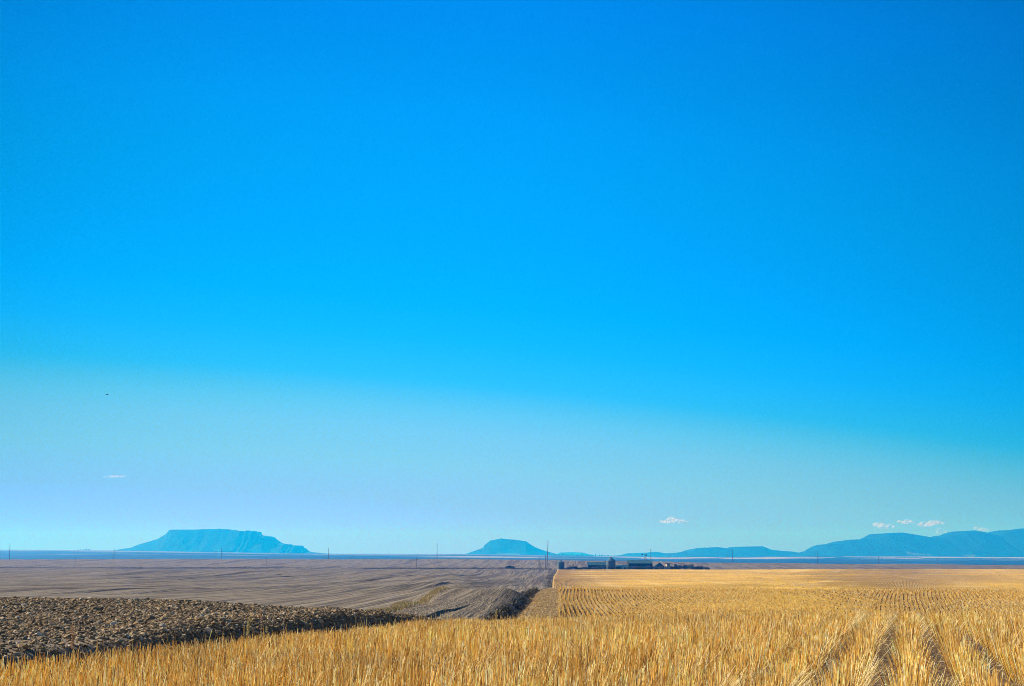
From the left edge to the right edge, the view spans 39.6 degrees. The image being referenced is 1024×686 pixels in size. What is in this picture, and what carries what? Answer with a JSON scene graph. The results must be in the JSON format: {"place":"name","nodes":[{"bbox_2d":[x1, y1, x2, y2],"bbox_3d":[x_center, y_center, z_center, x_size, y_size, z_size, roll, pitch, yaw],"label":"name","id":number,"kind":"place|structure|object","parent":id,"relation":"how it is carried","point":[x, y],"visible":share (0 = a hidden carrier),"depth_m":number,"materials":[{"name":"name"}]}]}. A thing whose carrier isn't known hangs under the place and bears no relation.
{"place":"outdoors","nodes":[
{"label":"outdoors","id":0,"kind":"place"},
{"bbox_2d":[119,529,326,553],"bbox_3d":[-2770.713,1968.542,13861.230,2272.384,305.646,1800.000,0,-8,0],"label":"butte","id":1,"kind":"object","parent":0,"point":[203,540],"visible":0.59,"depth_m":13458.81,"materials":[{"name":"blue stone"}]},
{"bbox_2d":[0,568,555,678],"bbox_3d":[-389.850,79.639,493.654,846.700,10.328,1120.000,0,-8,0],"label":"ploughed field","id":2,"kind":"structure","parent":0,"point":[357,599],"depth_m":223.28,"materials":[{"name":"soil"}]},
{"bbox_2d":[70,624,75,650],"bbox_3d":[-3.934,2.830,12.693,0.065,0.628,0.066,3,-9,-19],"label":"weed","id":3,"kind":"object","parent":2,"relation":"on","point":[72,635],"visible":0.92,"depth_m":12.71,"materials":[{"name":"plant"}]},
{"bbox_2d":[0,596,441,685],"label":"soil clods","id":4,"kind":"object","parent":2,"relation":"on","point":[145,618],"visible":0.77,"depth_m":22.20,"materials":[{"name":"brown soil"}]},
{"bbox_2d":[244,615,252,637],"bbox_3d":[-3.566,4.045,19.125,0.103,0.752,0.116,-4,-9,24],"label":"weed","id":5,"kind":"object","parent":2,"relation":"on","point":[247,629],"visible":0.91,"depth_m":19.17,"materials":[{"name":"plant"}]},
{"bbox_2d":[258,610,262,636],"bbox_3d":[-3.526,4.145,19.915,0.067,0.848,0.073,5,-10,-32],"label":"weed","id":6,"kind":"object","parent":2,"relation":"on","point":[261,622],"visible":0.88,"depth_m":19.95,"materials":[{"name":"plant"}]},
{"bbox_2d":[0,568,536,594],"bbox_3d":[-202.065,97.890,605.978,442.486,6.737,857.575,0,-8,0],"label":"soil furrows","id":7,"kind":"structure","parent":2,"relation":"on","point":[119,583],"depth_m":377.39,"materials":[{"name":"soil"}]},
{"bbox_2d":[0,567,551,569],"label":"weed line","id":8,"kind":"object","parent":2,"relation":"on","point":[306,567],"visible":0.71,"depth_m":1042.10,"materials":[{"name":"plant"}]},
{"bbox_2d":[397,588,519,620],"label":"clods on knoll","id":9,"kind":"object","parent":2,"relation":"on","point":[437,608],"visible":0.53,"depth_m":98.18,"materials":[{"name":"soil"}]},
{"bbox_2d":[483,587,543,621],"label":"ditch weeds","id":10,"kind":"object","parent":2,"relation":"on","point":[532,592],"visible":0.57,"depth_m":124.31,"materials":[{"name":"plant"}]},
{"bbox_2d":[534,570,556,588],"bbox_3d":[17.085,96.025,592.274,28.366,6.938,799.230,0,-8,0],"label":"ditch weeds","id":11,"kind":"object","parent":2,"relation":"on","point":[547,582],"visible":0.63,"depth_m":564.71,"materials":[{"name":"plant"}]},
{"bbox_2d":[366,586,450,611],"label":"dry grass","id":12,"kind":"structure","parent":0,"point":[402,605],"depth_m":94.92,"materials":[{"name":"plant"}]},
{"bbox_2d":[0,559,1023,569],"bbox_3d":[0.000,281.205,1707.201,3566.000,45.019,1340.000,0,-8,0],"label":"fallow field","id":13,"kind":"structure","parent":0,"point":[290,563],"depth_m":1304.06,"materials":[{"name":"soil"}]},
{"bbox_2d":[557,560,564,569],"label":"grain bin","id":14,"kind":"object","parent":13,"relation":"on","point":[560,564],"visible":0.99,"depth_m":1050.05,"materials":[{"name":"metal"}]},
{"bbox_2d":[587,562,605,568],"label":"long shed","id":15,"kind":"structure","parent":13,"relation":"on","point":[592,564],"depth_m":1055.26,"materials":[{"name":"blue metal"}]},
{"bbox_2d":[606,557,615,567],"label":"grain bin","id":16,"kind":"object","parent":13,"relation":"on","point":[611,561],"visible":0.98,"depth_m":1049.93,"materials":[{"name":"metal"}]},
{"bbox_2d":[627,560,652,568],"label":"barn","id":17,"kind":"structure","parent":13,"relation":"on","point":[642,563],"depth_m":1053.93,"materials":[{"name":"metal"}]},
{"bbox_2d":[0,550,1023,564],"bbox_3d":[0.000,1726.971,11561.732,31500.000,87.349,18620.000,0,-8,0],"label":"sea","id":18,"kind":"structure","parent":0,"point":[69,554],"depth_m":6438.13,"materials":[{"name":"blue liquid"}]},
{"bbox_2d":[467,538,556,554],"bbox_3d":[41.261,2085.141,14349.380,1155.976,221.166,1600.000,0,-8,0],"label":"butte","id":19,"kind":"object","parent":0,"point":[507,546],"visible":0.45,"depth_m":13980.36,"materials":[{"name":"blue stone"}]},
{"bbox_2d":[0,0,1023,555],"label":"sky","id":20,"kind":"structure","parent":0,"point":[592,277],"materials":[{"name":"blue"}]},
{"bbox_2d":[84,569,1023,685],"bbox_3d":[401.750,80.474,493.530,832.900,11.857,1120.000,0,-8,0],"label":"stubble field","id":21,"kind":"structure","parent":0,"point":[905,579],"depth_m":166.62,"materials":[{"name":"beige plant"}]},
{"bbox_2d":[0,601,1023,685],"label":"wheat stubble","id":22,"kind":"object","parent":21,"relation":"on","point":[534,643],"visible":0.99,"depth_m":12.02,"materials":[{"name":"yellow plant"}]},
{"bbox_2d":[474,588,558,618],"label":"straw litter","id":23,"kind":"object","parent":21,"relation":"on","point":[549,595],"visible":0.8,"depth_m":128.61,"materials":[{"name":"beige plant"}]},
{"bbox_2d":[61,623,1021,685],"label":"fallen straw","id":24,"kind":"object","parent":21,"relation":"on","point":[931,640],"visible":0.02,"depth_m":13.52,"materials":[{"name":"yellow plant"}]},
{"bbox_2d":[554,569,890,616],"bbox_3d":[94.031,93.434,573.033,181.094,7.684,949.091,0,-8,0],"label":"stubble rows","id":25,"kind":"object","parent":21,"relation":"on","point":[687,580],"visible":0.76,"depth_m":335.23,"materials":[{"name":"plant"}]},
{"bbox_2d":[557,587,1023,616],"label":"stubble beyond brow","id":26,"kind":"object","parent":21,"relation":"on","point":[593,589],"visible":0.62,"depth_m":150.56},
{"bbox_2d":[740,569,1023,615],"bbox_3d":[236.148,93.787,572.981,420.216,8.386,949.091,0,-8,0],"label":"stubble rows","id":27,"kind":"object","parent":21,"relation":"on","point":[826,577],"visible":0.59,"depth_m":525.37,"materials":[{"name":"plant"}]},
{"bbox_2d":[558,552,594,555],"bbox_3d":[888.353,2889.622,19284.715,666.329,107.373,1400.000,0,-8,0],"label":"distant ridge","id":28,"kind":"structure","parent":0,"point":[571,553],"depth_m":19027.02,"materials":[{"name":"blue stone"}]},
{"bbox_2d":[616,552,667,556],"bbox_3d":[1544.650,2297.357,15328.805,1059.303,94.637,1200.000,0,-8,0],"label":"distant ridge","id":29,"kind":"structure","parent":0,"point":[654,554],"depth_m":15098.89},
{"bbox_2d":[662,546,797,556],"bbox_3d":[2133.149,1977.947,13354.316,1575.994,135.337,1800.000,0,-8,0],"label":"mountain","id":30,"kind":"structure","parent":0,"point":[755,551],"depth_m":12938.80,"materials":[{"name":"blue stone"}]},
{"bbox_2d":[791,528,1023,556],"bbox_3d":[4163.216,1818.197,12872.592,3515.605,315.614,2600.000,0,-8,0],"label":"mountain","id":31,"kind":"structure","parent":0,"point":[998,543],"depth_m":12315.95,"materials":[{"name":"blue stone"}]}
]}

